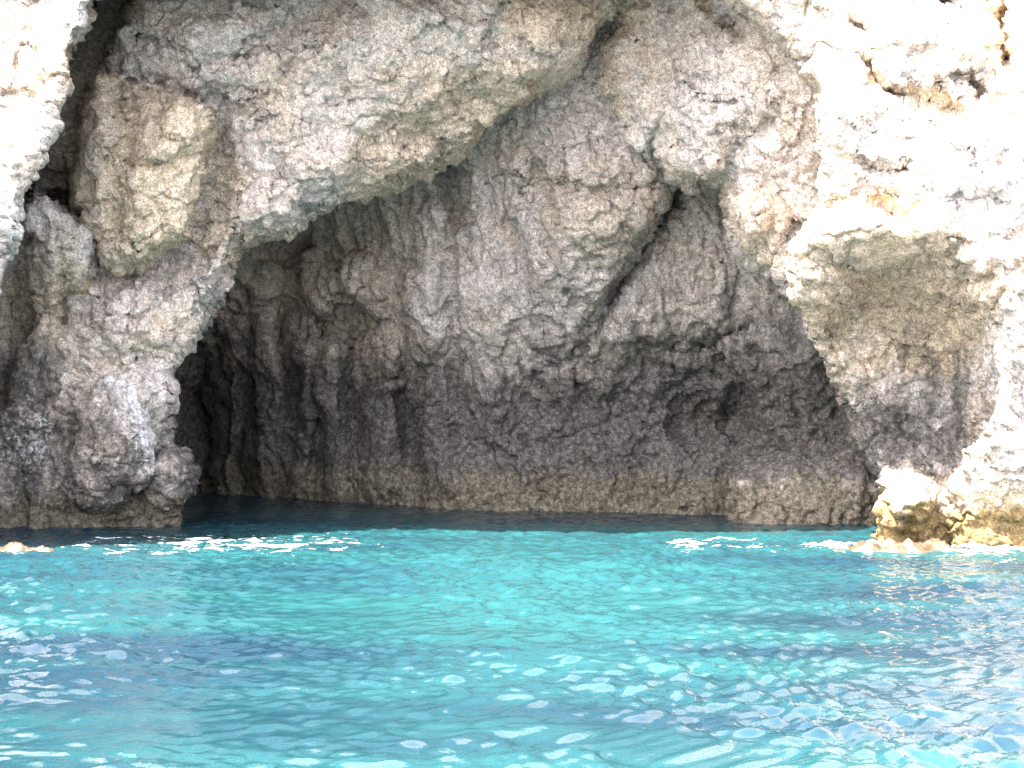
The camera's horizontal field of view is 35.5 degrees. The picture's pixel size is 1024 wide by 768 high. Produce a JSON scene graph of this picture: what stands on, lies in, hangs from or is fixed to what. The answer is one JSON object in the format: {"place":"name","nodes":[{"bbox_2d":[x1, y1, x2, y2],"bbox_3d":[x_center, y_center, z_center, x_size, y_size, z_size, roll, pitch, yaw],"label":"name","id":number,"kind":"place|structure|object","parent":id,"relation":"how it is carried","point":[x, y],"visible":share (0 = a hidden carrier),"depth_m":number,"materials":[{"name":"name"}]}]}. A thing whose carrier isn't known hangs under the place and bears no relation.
{"place":"outdoors","nodes":[
{"label":"outdoors","id":0,"kind":"place"},
{"bbox_2d":[0,0,99,295],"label":"cliff face","id":1,"kind":"object","parent":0,"point":[40,40],"visible":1,"depth_m":23.74},
{"bbox_2d":[50,0,625,526],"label":"rock arch","id":2,"kind":"object","parent":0,"point":[322,106],"visible":0.65,"depth_m":26.97,"materials":[{"name":"stone"}]},
{"bbox_2d":[62,373,156,514],"bbox_3d":[-7.027,0.949,27.971,1.781,2.753,3.412,0,0,-17],"label":"boulder","id":3,"kind":"object","parent":2,"relation":"on","point":[111,438],"visible":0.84,"depth_m":26.83,"materials":[{"name":"stone"}]},
{"bbox_2d":[67,69,218,278],"bbox_3d":[-6.411,-3.831,28.020,2.654,4.111,4.537,0,0,-16],"label":"rock outcrop","id":4,"kind":"object","parent":2,"relation":"attached to","point":[137,170],"visible":0.95,"depth_m":26.58,"materials":[{"name":"stone"}]},
{"bbox_2d":[136,442,200,526],"bbox_3d":[-6.330,2.531,28.797,1.273,3.055,3.596,0,0,-17],"label":"boulder","id":5,"kind":"object","parent":2,"relation":"on","point":[167,493],"visible":0.46,"depth_m":27.43,"materials":[{"name":"stone"}]},
{"bbox_2d":[23,0,848,514],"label":"cave wall","id":6,"kind":"structure","parent":0,"point":[375,350],"depth_m":31.11,"materials":[{"name":"stone"}]},
{"bbox_2d":[722,433,876,524],"bbox_3d":[5.782,2.437,29.819,3.810,3.581,3.801,0,0,13],"label":"rock ledge","id":7,"kind":"object","parent":6,"relation":"attached to","point":[825,479],"visible":0.46,"depth_m":28.42,"materials":[{"name":"stone"}]},
{"bbox_2d":[0,491,1023,767],"bbox_3d":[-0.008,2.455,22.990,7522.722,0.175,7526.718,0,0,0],"label":"sea","id":8,"kind":"structure","parent":0,"point":[404,637],"depth_m":15.21,"materials":[{"name":"teal liquid"}]},
{"bbox_2d":[0,542,53,551],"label":"rock shelf","id":9,"kind":"object","parent":8,"relation":"in","point":[15,546],"visible":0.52,"depth_m":23.70,"materials":[{"name":"white stone"}]},
{"bbox_2d":[0,181,119,528],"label":"rock wall","id":10,"kind":"structure","parent":8,"relation":"in","point":[51,265],"depth_m":27.28,"materials":[{"name":"stone"}]},
{"bbox_2d":[73,533,355,553],"bbox_3d":[-4.468,2.460,24.716,5.120,0.083,3.700,0,0,0],"label":"sea foam","id":11,"kind":"object","parent":8,"relation":"on","point":[188,543],"visible":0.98,"depth_m":24.54,"materials":[{"name":"white"}]},
{"bbox_2d":[669,537,774,551],"bbox_3d":[3.215,2.464,24.415,2.144,0.138,2.150,0,0,0],"label":"sea foam","id":12,"kind":"object","parent":8,"relation":"on","point":[694,542],"visible":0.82,"depth_m":24.69,"materials":[{"name":"white"}]},
{"bbox_2d":[803,539,881,547],"bbox_3d":[5.174,2.451,24.378,1.568,0.139,0.975,0,0,0],"label":"sea foam","id":13,"kind":"object","parent":8,"relation":"on","point":[829,542],"visible":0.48,"depth_m":24.45,"materials":[{"name":"white"}]},
{"bbox_2d":[721,0,1023,542],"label":"rock buttress","id":14,"kind":"object","parent":8,"relation":"in","point":[910,235],"visible":0.86,"depth_m":23.89,"materials":[{"name":"stone"}]},
{"bbox_2d":[595,0,919,525],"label":"rock slab","id":15,"kind":"object","parent":14,"relation":"on","point":[706,94],"visible":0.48,"depth_m":26.27,"materials":[{"name":"stone"}]},
{"bbox_2d":[447,21,676,366],"bbox_3d":[0.748,-4.288,31.297,5.208,8.757,7.750,0,0,0],"label":"hanging rock","id":16,"kind":"object","parent":15,"relation":"attached to","point":[586,193],"visible":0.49,"depth_m":28.45,"materials":[{"name":"stone"}]},
{"bbox_2d":[833,537,964,552],"bbox_3d":[5.778,2.640,23.952,2.500,0.720,1.250,0,0,0],"label":"rock shelf","id":17,"kind":"object","parent":8,"relation":"in","point":[908,545],"visible":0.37,"depth_m":23.75,"materials":[{"name":"white stone"}]},
{"bbox_2d":[876,518,934,542],"bbox_3d":[6.377,2.559,25.524,1.133,1.995,2.468,0,0,13],"label":"boulder","id":18,"kind":"object","parent":8,"relation":"in","point":[885,534],"visible":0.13,"depth_m":24.50,"materials":[{"name":"stone"}]},
{"bbox_2d":[947,541,1023,551],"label":"sea foam","id":19,"kind":"object","parent":8,"relation":"on","point":[1001,547],"visible":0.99,"depth_m":23.84,"materials":[{"name":"white"}]},
{"bbox_2d":[950,513,1023,547],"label":"boulder","id":20,"kind":"object","parent":8,"relation":"in","point":[988,531],"visible":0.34,"depth_m":24.25,"materials":[{"name":"stone"}]}
]}

